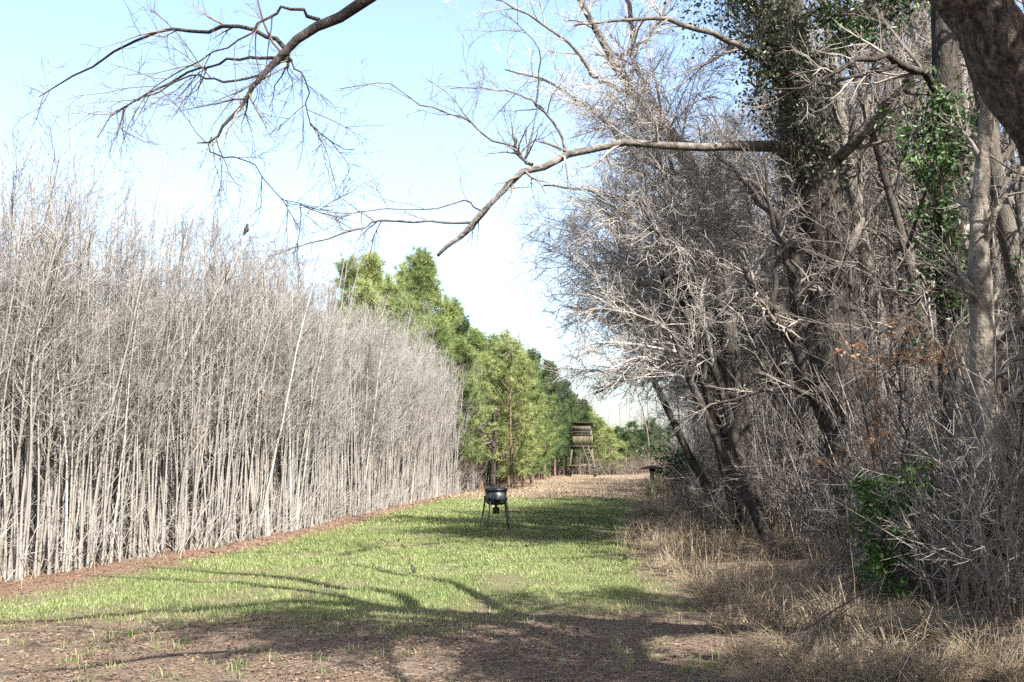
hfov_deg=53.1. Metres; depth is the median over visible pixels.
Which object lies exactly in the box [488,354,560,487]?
pine tree
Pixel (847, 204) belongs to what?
forest tree
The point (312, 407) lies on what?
young tree
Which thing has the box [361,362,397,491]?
young tree
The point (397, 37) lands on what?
sky
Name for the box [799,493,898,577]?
bare shrub
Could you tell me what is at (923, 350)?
sapling
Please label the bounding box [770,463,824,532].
bare shrub
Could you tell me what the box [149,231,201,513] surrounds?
young tree
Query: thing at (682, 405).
edge tree
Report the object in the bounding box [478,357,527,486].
pine tree
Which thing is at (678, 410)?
edge tree
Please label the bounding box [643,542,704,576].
grass clump
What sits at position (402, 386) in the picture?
young tree
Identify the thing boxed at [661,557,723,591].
grass clump
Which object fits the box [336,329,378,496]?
young tree
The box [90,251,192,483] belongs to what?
young tree
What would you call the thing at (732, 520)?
bare shrub
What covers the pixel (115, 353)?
young tree
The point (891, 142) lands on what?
forest tree
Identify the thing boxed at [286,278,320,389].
young tree
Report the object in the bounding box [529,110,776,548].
edge tree
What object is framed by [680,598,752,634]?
grass clump
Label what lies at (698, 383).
edge tree
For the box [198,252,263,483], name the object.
young tree
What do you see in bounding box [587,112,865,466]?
edge tree
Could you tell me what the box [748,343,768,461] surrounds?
forest tree
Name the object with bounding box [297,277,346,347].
young tree
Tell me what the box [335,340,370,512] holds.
young tree
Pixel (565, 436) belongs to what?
pine tree
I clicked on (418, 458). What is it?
young tree
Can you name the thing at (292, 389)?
young tree
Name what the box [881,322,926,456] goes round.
sapling
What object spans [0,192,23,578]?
young tree
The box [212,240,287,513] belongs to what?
young tree
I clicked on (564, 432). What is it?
pine tree
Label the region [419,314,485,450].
pine tree
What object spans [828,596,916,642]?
grass clump
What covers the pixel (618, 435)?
pine tree
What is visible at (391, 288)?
pine tree
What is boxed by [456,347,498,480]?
pine tree
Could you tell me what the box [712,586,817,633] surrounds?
grass clump
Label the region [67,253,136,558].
young tree
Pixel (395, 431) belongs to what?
young tree
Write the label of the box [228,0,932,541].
limbed tree
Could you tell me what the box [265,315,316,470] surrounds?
young tree
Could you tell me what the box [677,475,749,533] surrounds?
bare shrub
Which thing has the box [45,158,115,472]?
young tree
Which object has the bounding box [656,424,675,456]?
pine tree
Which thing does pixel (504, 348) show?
pine tree
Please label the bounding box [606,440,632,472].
pine tree
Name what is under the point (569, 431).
pine tree
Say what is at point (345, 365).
young tree
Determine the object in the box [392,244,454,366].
pine tree
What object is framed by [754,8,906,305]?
forest tree
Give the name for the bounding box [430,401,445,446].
young tree
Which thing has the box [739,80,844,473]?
forest tree
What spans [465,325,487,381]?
pine tree
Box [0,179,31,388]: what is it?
young tree
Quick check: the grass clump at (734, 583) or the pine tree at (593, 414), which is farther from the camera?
the pine tree at (593, 414)
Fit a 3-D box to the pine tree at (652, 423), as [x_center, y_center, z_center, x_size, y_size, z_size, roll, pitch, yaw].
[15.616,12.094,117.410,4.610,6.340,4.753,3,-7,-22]
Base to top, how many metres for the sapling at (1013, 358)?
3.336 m
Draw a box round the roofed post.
[640,465,663,503]
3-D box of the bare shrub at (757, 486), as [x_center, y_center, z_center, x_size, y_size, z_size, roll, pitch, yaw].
[4.949,2.718,20.195,3.068,2.091,1.888,-6,-9,41]
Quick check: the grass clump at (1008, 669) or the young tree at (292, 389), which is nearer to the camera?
the grass clump at (1008, 669)
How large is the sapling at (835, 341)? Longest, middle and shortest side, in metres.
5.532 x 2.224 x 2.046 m
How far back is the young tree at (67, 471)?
15.50 m
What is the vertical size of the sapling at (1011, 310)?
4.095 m
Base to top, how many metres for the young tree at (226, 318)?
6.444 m
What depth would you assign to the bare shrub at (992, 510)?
10.52 m
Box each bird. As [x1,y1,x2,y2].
[243,224,248,235]
[411,564,415,572]
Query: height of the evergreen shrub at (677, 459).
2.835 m
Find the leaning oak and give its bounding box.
[6,0,1023,287]
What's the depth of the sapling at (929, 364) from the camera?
14.90 m
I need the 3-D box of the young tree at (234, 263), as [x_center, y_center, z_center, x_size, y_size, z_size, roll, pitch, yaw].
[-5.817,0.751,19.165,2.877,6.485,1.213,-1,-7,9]
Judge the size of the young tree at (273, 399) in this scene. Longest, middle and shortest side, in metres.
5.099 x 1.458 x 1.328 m
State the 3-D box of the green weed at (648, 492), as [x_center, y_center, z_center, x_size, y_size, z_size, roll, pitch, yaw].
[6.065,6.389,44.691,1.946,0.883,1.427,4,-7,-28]
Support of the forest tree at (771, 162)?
on the ground at (679, 632)
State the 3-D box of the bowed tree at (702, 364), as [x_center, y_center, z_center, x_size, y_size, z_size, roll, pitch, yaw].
[3.455,0.323,23.814,5.913,7.627,1.822,3,-7,-23]
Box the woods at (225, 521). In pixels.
[0,110,500,581]
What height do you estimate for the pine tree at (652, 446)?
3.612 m
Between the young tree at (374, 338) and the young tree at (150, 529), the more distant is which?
the young tree at (374, 338)
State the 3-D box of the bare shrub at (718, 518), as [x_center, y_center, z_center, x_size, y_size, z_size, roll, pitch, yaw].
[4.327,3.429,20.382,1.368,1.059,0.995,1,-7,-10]
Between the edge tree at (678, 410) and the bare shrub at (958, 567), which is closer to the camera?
the bare shrub at (958, 567)
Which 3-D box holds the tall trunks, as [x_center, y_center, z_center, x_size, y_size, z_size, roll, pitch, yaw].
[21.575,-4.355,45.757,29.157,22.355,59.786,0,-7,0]
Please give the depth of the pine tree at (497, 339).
68.38 m
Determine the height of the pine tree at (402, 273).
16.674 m
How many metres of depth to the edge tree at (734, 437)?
18.71 m
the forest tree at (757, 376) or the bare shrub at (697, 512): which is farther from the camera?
the forest tree at (757, 376)
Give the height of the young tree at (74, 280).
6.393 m
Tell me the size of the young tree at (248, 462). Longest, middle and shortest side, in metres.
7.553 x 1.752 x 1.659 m
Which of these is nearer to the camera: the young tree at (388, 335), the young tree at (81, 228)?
the young tree at (81, 228)
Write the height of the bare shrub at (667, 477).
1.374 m
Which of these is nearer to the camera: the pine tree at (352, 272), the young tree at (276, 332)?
the young tree at (276, 332)
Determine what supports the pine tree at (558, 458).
on the ground at (679, 632)
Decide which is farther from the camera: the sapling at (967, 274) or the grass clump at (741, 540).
the grass clump at (741, 540)
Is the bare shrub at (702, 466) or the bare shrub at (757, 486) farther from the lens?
the bare shrub at (702, 466)
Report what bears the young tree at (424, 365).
on the ground at (679, 632)
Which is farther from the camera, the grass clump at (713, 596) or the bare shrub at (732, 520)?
the bare shrub at (732, 520)
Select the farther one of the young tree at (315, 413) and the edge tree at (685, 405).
the edge tree at (685, 405)
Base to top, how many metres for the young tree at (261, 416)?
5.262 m
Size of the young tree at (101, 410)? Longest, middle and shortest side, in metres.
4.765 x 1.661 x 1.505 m
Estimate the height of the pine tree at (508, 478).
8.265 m
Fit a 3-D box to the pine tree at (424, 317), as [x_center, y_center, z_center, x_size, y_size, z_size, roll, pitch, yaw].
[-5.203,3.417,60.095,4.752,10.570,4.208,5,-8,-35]
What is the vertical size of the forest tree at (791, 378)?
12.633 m
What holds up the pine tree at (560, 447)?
on the ground at (679, 632)
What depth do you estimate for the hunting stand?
95.82 m
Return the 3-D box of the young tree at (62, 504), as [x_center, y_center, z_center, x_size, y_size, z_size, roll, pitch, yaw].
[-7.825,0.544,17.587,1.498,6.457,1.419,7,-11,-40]
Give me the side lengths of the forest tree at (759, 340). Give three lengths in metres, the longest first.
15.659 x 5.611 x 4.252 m
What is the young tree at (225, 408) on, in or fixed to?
on the ground at (679, 632)
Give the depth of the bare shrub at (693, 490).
30.24 m
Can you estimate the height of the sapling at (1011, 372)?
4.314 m
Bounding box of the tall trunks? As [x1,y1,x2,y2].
[696,0,1023,485]
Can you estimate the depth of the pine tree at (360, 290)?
58.53 m
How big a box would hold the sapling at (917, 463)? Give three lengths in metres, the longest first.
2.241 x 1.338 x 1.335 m
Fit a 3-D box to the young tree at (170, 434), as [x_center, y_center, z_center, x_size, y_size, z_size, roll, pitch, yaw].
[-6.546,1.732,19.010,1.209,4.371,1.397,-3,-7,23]
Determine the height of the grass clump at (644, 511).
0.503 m
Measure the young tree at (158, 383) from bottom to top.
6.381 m
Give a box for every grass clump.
[630,527,691,554]
[631,517,656,531]
[636,504,667,517]
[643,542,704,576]
[652,519,686,540]
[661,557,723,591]
[666,562,758,609]
[673,531,704,550]
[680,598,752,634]
[693,616,789,664]
[698,526,738,548]
[701,643,815,681]
[707,572,753,593]
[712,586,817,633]
[720,578,782,611]
[722,528,778,552]
[726,624,868,681]
[740,608,828,658]
[745,524,807,558]
[770,559,814,583]
[778,632,938,681]
[779,558,854,597]
[781,583,872,630]
[793,638,868,673]
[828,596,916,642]
[834,606,975,679]
[857,621,993,681]
[877,590,979,642]
[918,613,1023,668]
[945,637,1023,681]
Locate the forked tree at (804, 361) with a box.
[657,137,869,537]
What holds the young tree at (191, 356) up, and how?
on the ground at (679, 632)
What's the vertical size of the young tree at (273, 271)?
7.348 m
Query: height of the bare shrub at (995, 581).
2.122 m
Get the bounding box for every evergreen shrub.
[628,435,717,485]
[836,447,962,605]
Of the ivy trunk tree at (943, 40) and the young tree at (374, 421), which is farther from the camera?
the young tree at (374, 421)
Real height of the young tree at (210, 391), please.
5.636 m
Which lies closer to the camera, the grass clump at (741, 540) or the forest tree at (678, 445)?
the grass clump at (741, 540)
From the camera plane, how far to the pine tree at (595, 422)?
111.26 m
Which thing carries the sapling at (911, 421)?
on the ground at (679, 632)
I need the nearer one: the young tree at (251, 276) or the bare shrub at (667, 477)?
the young tree at (251, 276)
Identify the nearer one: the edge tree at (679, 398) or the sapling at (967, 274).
the sapling at (967, 274)
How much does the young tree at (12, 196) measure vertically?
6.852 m
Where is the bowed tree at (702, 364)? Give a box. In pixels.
[535,194,760,488]
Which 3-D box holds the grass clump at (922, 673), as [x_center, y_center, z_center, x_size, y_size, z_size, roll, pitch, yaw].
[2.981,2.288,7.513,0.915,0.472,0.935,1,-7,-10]
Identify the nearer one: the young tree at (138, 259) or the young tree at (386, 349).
the young tree at (138, 259)
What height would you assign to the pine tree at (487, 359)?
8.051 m
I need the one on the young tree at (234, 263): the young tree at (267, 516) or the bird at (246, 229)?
the bird at (246, 229)
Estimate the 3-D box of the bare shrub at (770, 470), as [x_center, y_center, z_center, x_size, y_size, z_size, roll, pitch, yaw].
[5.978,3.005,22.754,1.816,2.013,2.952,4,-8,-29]
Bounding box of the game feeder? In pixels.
[479,485,510,529]
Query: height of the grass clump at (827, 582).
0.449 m
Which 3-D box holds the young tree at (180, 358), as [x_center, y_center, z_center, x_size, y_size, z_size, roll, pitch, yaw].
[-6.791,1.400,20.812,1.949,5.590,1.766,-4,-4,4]
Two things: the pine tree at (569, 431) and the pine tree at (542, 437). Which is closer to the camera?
the pine tree at (542, 437)
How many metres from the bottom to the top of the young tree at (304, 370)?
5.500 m
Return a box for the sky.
[0,0,1023,456]
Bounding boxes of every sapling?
[766,232,892,488]
[787,229,950,589]
[796,234,932,467]
[800,306,956,530]
[804,330,920,456]
[813,205,934,540]
[816,374,870,474]
[818,316,959,532]
[827,210,937,468]
[837,385,890,466]
[843,347,926,526]
[845,309,960,490]
[850,343,1017,544]
[854,382,921,476]
[860,379,938,521]
[865,223,937,453]
[867,323,930,444]
[870,408,960,559]
[871,259,1023,483]
[877,300,1019,513]
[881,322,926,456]
[882,250,1013,521]
[887,250,936,441]
[890,378,934,482]
[894,339,1023,600]
[896,168,1023,447]
[899,302,937,445]
[927,250,1019,449]
[949,253,1023,527]
[998,276,1021,499]
[1001,294,1023,507]
[1003,312,1023,477]
[1005,407,1023,486]
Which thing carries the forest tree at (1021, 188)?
on the ground at (679, 632)
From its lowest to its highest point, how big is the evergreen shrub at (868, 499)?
2.009 m
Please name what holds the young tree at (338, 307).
on the ground at (679, 632)
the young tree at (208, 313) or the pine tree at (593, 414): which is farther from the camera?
the pine tree at (593, 414)
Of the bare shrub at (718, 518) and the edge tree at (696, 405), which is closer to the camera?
the bare shrub at (718, 518)
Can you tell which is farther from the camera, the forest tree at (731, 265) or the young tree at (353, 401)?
the forest tree at (731, 265)
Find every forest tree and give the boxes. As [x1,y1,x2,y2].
[654,361,679,448]
[676,152,767,444]
[677,176,793,444]
[681,0,876,264]
[683,109,793,379]
[701,45,897,320]
[715,56,865,377]
[728,65,888,324]
[739,0,972,473]
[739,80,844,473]
[742,265,781,427]
[745,132,788,467]
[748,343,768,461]
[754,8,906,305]
[757,27,912,400]
[765,117,913,357]
[766,219,796,422]
[776,0,1020,435]
[822,0,976,505]
[824,23,976,252]
[831,0,1023,348]
[838,0,930,331]
[842,75,911,324]
[843,80,925,351]
[853,3,930,317]
[864,0,1018,272]
[892,0,1022,354]
[900,73,1023,438]
[907,0,1023,356]
[932,210,1010,330]
[969,160,1016,326]
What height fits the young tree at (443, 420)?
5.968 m
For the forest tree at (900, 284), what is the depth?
27.01 m
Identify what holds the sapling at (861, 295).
on the ground at (679, 632)
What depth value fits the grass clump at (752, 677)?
7.43 m
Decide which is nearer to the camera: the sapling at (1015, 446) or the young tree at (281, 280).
the sapling at (1015, 446)
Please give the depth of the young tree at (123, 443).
17.13 m
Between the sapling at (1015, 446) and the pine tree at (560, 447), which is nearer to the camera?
the sapling at (1015, 446)
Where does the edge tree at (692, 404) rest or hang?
on the ground at (679, 632)
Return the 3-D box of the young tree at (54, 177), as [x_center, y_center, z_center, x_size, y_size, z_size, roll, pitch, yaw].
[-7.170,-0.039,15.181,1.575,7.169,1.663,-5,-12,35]
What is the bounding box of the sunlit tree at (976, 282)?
[897,99,1023,597]
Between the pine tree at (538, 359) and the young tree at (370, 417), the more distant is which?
the pine tree at (538, 359)
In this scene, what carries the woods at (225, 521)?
on the ground at (679, 632)
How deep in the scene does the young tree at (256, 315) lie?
24.23 m
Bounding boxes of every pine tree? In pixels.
[321,249,368,326]
[338,277,385,355]
[345,248,393,341]
[367,272,414,350]
[388,290,433,365]
[389,256,413,356]
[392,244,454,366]
[408,257,453,340]
[410,313,436,358]
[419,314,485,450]
[435,334,494,464]
[436,293,479,352]
[440,359,488,466]
[445,298,470,336]
[452,310,472,349]
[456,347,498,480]
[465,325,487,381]
[465,349,513,488]
[476,330,520,450]
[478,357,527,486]
[481,330,550,488]
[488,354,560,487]
[489,326,526,484]
[498,362,540,484]
[505,351,548,481]
[506,375,564,484]
[517,352,561,477]
[521,386,557,475]
[524,349,556,480]
[534,358,572,479]
[538,381,566,478]
[548,371,570,477]
[551,414,565,468]
[552,382,578,474]
[553,367,573,476]
[557,380,583,475]
[559,389,584,467]
[568,392,589,472]
[574,397,601,474]
[576,405,607,473]
[584,416,614,473]
[594,425,626,474]
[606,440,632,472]
[609,427,625,458]
[613,430,636,460]
[615,425,631,437]
[621,440,645,472]
[622,420,643,448]
[632,419,664,464]
[639,443,665,470]
[641,417,661,445]
[652,427,671,450]
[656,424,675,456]
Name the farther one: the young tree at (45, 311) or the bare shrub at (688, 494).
the bare shrub at (688, 494)
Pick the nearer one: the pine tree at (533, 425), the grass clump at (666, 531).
the grass clump at (666, 531)
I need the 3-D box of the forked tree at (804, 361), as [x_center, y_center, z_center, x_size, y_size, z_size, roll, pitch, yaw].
[3.528,-0.174,14.538,1.976,5.934,3.173,-6,-9,42]
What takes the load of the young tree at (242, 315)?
on the ground at (679, 632)
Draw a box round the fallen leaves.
[0,487,1023,681]
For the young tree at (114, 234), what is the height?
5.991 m
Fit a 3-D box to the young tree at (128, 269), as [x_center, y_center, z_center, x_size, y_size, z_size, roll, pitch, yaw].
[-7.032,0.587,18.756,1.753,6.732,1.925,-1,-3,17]
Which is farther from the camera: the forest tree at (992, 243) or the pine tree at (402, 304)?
the pine tree at (402, 304)
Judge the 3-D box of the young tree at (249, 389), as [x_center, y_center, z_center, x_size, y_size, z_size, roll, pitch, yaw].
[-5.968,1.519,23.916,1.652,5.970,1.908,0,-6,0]
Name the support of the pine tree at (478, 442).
on the ground at (679, 632)
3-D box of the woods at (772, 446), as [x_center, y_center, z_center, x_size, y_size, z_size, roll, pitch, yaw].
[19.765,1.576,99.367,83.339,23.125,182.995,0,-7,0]
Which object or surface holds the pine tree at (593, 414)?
on the ground at (679, 632)
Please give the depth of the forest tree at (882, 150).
27.82 m
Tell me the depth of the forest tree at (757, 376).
40.74 m
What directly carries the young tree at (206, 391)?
on the ground at (679, 632)
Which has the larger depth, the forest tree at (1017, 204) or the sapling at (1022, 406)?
the forest tree at (1017, 204)
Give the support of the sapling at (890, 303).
on the ground at (679, 632)
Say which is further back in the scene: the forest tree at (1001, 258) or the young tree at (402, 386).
the young tree at (402, 386)
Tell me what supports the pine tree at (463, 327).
on the ground at (679, 632)
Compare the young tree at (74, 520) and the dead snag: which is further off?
the dead snag
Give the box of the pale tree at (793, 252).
[675,0,911,524]
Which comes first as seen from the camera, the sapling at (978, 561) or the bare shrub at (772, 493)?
the sapling at (978, 561)
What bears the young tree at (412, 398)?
on the ground at (679, 632)
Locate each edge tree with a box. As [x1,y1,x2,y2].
[437,0,753,524]
[491,153,724,513]
[500,0,804,536]
[528,201,763,451]
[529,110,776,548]
[551,35,789,537]
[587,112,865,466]
[600,329,755,433]
[604,305,763,454]
[607,99,793,414]
[638,227,772,423]
[641,207,793,440]
[642,347,705,433]
[656,383,703,438]
[665,356,749,437]
[670,357,765,432]
[671,93,795,436]
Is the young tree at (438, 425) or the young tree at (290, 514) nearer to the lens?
the young tree at (290, 514)
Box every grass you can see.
[0,466,1023,681]
[0,495,959,681]
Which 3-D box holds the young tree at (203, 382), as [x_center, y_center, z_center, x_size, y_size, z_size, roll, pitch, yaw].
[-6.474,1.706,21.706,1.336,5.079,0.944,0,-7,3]
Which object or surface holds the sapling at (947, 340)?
on the ground at (679, 632)
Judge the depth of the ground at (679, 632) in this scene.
10.29 m
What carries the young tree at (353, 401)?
on the ground at (679, 632)
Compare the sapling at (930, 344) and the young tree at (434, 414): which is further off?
the young tree at (434, 414)
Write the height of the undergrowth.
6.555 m
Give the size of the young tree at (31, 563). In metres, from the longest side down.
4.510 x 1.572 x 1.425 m
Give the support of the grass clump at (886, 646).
on the ground at (679, 632)
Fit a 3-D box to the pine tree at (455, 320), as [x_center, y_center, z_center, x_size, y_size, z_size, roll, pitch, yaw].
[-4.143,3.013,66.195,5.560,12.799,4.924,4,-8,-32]
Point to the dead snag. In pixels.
(491, 441)
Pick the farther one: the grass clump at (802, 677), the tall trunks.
the tall trunks
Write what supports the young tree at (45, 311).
on the ground at (679, 632)
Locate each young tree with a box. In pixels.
[0,108,114,431]
[0,117,69,397]
[0,171,118,570]
[0,174,69,551]
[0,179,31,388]
[0,180,132,570]
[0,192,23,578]
[0,232,118,571]
[0,270,32,432]
[2,175,126,573]
[6,317,93,567]
[11,212,66,510]
[16,275,71,517]
[17,276,128,570]
[19,188,150,399]
[23,249,77,533]
[24,195,100,558]
[24,252,129,537]
[40,166,127,563]
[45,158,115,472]
[53,263,102,557]
[53,286,135,525]
[61,208,163,551]
[67,156,157,556]
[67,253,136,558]
[68,254,93,467]
[70,205,144,552]
[70,314,148,558]
[85,196,176,470]
[85,279,153,544]
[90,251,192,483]
[91,287,174,561]
[92,215,197,513]
[101,239,185,556]
[133,199,221,558]
[135,325,197,527]
[137,214,275,537]
[141,248,211,524]
[143,251,210,545]
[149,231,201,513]
[150,265,233,450]
[151,281,225,506]
[152,276,237,525]
[161,176,263,542]
[174,305,244,538]
[178,349,227,542]
[180,190,255,530]
[182,256,258,548]
[185,233,271,470]
[189,307,227,527]
[193,300,258,510]
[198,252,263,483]
[199,248,272,498]
[206,261,261,497]
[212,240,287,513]
[212,304,269,538]
[214,239,278,485]
[232,294,269,533]
[233,244,302,428]
[234,316,293,468]
[235,286,285,460]
[235,299,293,536]
[236,300,303,538]
[236,319,286,509]
[237,227,297,535]
[237,295,307,509]
[241,313,305,496]
[242,274,274,459]
[247,317,295,504]
[249,324,296,529]
[250,224,305,379]
[255,237,302,405]
[260,267,347,531]
[264,292,305,444]
[265,234,323,530]
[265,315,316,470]
[278,235,329,482]
[279,336,339,529]
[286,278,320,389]
[294,321,317,480]
[295,319,338,528]
[295,342,329,514]
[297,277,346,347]
[298,281,341,485]
[298,297,363,490]
[303,346,349,525]
[303,356,338,458]
[314,319,367,428]
[332,306,363,485]
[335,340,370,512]
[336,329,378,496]
[336,355,374,503]
[337,285,407,481]
[341,338,364,445]
[348,359,383,464]
[352,316,410,496]
[353,342,390,470]
[353,350,386,486]
[361,349,387,512]
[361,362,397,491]
[366,315,398,410]
[374,346,414,511]
[375,327,407,423]
[378,335,413,444]
[387,377,410,472]
[391,385,409,467]
[392,333,414,463]
[392,400,409,466]
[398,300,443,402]
[398,358,434,449]
[400,383,429,488]
[402,331,448,503]
[411,396,433,501]
[414,373,446,500]
[415,361,446,494]
[417,385,438,455]
[425,352,444,496]
[427,384,441,494]
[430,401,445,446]
[440,379,463,485]
[441,369,454,494]
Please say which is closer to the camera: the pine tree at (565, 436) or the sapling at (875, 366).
the sapling at (875, 366)
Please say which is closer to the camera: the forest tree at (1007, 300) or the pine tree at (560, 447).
the forest tree at (1007, 300)
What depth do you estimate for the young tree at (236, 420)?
21.71 m
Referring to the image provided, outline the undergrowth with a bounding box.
[346,427,693,488]
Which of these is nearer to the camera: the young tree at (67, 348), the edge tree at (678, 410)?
the young tree at (67, 348)
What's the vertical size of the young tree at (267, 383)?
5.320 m
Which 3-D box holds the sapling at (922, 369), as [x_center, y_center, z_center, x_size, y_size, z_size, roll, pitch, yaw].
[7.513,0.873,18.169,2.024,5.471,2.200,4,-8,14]
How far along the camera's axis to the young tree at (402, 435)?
36.30 m
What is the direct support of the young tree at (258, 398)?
on the ground at (679, 632)
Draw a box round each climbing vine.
[660,0,907,231]
[778,0,930,85]
[869,51,1023,355]
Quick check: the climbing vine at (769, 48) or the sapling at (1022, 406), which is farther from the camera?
the climbing vine at (769, 48)
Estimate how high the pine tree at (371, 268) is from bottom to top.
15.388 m
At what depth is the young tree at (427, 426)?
42.57 m
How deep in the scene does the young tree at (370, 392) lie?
31.68 m
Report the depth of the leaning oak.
7.24 m
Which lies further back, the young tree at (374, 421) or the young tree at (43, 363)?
the young tree at (374, 421)
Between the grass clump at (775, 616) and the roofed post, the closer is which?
the grass clump at (775, 616)
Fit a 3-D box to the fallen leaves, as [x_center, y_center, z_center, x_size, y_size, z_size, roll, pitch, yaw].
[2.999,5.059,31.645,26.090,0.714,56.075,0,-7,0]
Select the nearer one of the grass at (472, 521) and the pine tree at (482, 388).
the grass at (472, 521)
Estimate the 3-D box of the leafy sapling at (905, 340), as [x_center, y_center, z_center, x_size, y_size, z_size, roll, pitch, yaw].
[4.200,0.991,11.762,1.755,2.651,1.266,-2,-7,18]
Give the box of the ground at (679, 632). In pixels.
[0,466,1023,681]
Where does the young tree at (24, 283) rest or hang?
on the ground at (679, 632)
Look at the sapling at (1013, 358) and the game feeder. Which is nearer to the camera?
the sapling at (1013, 358)
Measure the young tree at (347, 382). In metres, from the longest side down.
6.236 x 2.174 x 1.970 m
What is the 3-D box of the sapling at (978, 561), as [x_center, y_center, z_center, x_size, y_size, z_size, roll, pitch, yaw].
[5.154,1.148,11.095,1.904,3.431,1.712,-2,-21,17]
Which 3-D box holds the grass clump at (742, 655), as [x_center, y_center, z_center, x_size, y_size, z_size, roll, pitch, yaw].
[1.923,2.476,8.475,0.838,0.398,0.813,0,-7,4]
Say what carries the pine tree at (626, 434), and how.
on the ground at (679, 632)
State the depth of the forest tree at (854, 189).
19.00 m
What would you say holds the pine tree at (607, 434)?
on the ground at (679, 632)
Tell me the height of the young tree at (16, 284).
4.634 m
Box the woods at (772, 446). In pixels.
[570,0,1023,611]
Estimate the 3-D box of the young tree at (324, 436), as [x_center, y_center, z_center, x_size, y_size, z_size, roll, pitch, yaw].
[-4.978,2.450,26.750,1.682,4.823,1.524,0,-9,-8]
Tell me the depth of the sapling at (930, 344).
17.08 m
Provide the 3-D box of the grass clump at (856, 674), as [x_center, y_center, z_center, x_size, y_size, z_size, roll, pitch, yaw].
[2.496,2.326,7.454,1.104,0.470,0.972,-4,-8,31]
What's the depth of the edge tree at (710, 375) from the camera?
23.97 m
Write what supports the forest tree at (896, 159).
on the ground at (679, 632)
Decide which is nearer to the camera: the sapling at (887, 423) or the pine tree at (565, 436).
the sapling at (887, 423)
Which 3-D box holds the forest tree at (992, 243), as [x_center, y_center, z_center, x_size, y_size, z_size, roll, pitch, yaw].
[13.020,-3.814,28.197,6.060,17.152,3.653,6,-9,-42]
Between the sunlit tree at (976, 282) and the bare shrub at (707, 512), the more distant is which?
the bare shrub at (707, 512)
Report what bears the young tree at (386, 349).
on the ground at (679, 632)
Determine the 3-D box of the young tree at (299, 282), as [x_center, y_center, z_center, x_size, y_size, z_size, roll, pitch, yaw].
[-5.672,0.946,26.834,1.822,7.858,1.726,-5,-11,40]
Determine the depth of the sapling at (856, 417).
17.28 m
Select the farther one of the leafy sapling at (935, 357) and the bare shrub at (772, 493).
the bare shrub at (772, 493)
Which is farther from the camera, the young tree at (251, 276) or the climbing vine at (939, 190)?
the young tree at (251, 276)
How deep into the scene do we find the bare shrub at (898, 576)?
11.14 m
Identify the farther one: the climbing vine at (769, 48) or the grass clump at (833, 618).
the climbing vine at (769, 48)
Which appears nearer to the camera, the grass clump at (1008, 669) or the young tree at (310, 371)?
the grass clump at (1008, 669)
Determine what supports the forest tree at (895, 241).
on the ground at (679, 632)
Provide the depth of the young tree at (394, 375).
36.35 m
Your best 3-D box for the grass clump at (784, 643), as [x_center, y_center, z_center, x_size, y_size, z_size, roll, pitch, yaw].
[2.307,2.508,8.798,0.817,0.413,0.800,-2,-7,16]
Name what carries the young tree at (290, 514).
on the ground at (679, 632)
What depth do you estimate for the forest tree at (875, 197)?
31.55 m
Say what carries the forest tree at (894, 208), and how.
on the ground at (679, 632)
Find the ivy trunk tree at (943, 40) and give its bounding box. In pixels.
[731,4,1009,559]
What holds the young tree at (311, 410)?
on the ground at (679, 632)
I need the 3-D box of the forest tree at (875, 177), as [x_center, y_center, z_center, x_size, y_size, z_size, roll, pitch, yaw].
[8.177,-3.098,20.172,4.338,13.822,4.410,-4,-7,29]
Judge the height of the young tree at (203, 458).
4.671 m
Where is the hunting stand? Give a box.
[566,422,599,476]
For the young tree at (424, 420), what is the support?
on the ground at (679, 632)
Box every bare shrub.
[659,464,679,487]
[660,428,806,543]
[661,467,721,517]
[663,447,693,481]
[663,463,692,491]
[665,440,722,498]
[672,468,718,508]
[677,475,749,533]
[679,482,725,529]
[694,489,750,536]
[712,428,819,531]
[718,405,909,542]
[749,432,798,521]
[753,463,805,523]
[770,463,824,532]
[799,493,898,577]
[827,495,978,603]
[840,375,1023,577]
[853,386,1023,637]
[871,416,1023,616]
[962,455,1019,557]
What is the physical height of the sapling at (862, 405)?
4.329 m
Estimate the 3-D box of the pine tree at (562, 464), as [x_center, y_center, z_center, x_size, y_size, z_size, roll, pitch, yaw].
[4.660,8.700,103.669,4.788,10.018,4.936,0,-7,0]
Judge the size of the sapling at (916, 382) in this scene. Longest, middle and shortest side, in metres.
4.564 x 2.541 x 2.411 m
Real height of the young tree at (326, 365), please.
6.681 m
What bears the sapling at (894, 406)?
on the ground at (679, 632)
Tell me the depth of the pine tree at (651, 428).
131.62 m
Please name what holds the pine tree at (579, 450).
on the ground at (679, 632)
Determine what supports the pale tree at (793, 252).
on the ground at (679, 632)
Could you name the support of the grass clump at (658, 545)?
on the ground at (679, 632)
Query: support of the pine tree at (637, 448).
on the ground at (679, 632)
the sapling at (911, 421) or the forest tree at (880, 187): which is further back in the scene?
the forest tree at (880, 187)
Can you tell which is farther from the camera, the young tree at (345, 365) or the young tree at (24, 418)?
the young tree at (345, 365)
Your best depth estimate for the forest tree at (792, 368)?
34.05 m
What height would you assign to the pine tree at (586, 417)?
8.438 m
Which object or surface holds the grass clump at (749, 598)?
on the ground at (679, 632)
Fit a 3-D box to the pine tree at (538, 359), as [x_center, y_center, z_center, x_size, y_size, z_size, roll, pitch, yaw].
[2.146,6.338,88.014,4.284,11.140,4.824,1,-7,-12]
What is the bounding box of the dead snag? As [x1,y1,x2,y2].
[471,407,508,483]
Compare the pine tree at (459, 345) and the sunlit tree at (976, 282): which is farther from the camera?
the pine tree at (459, 345)

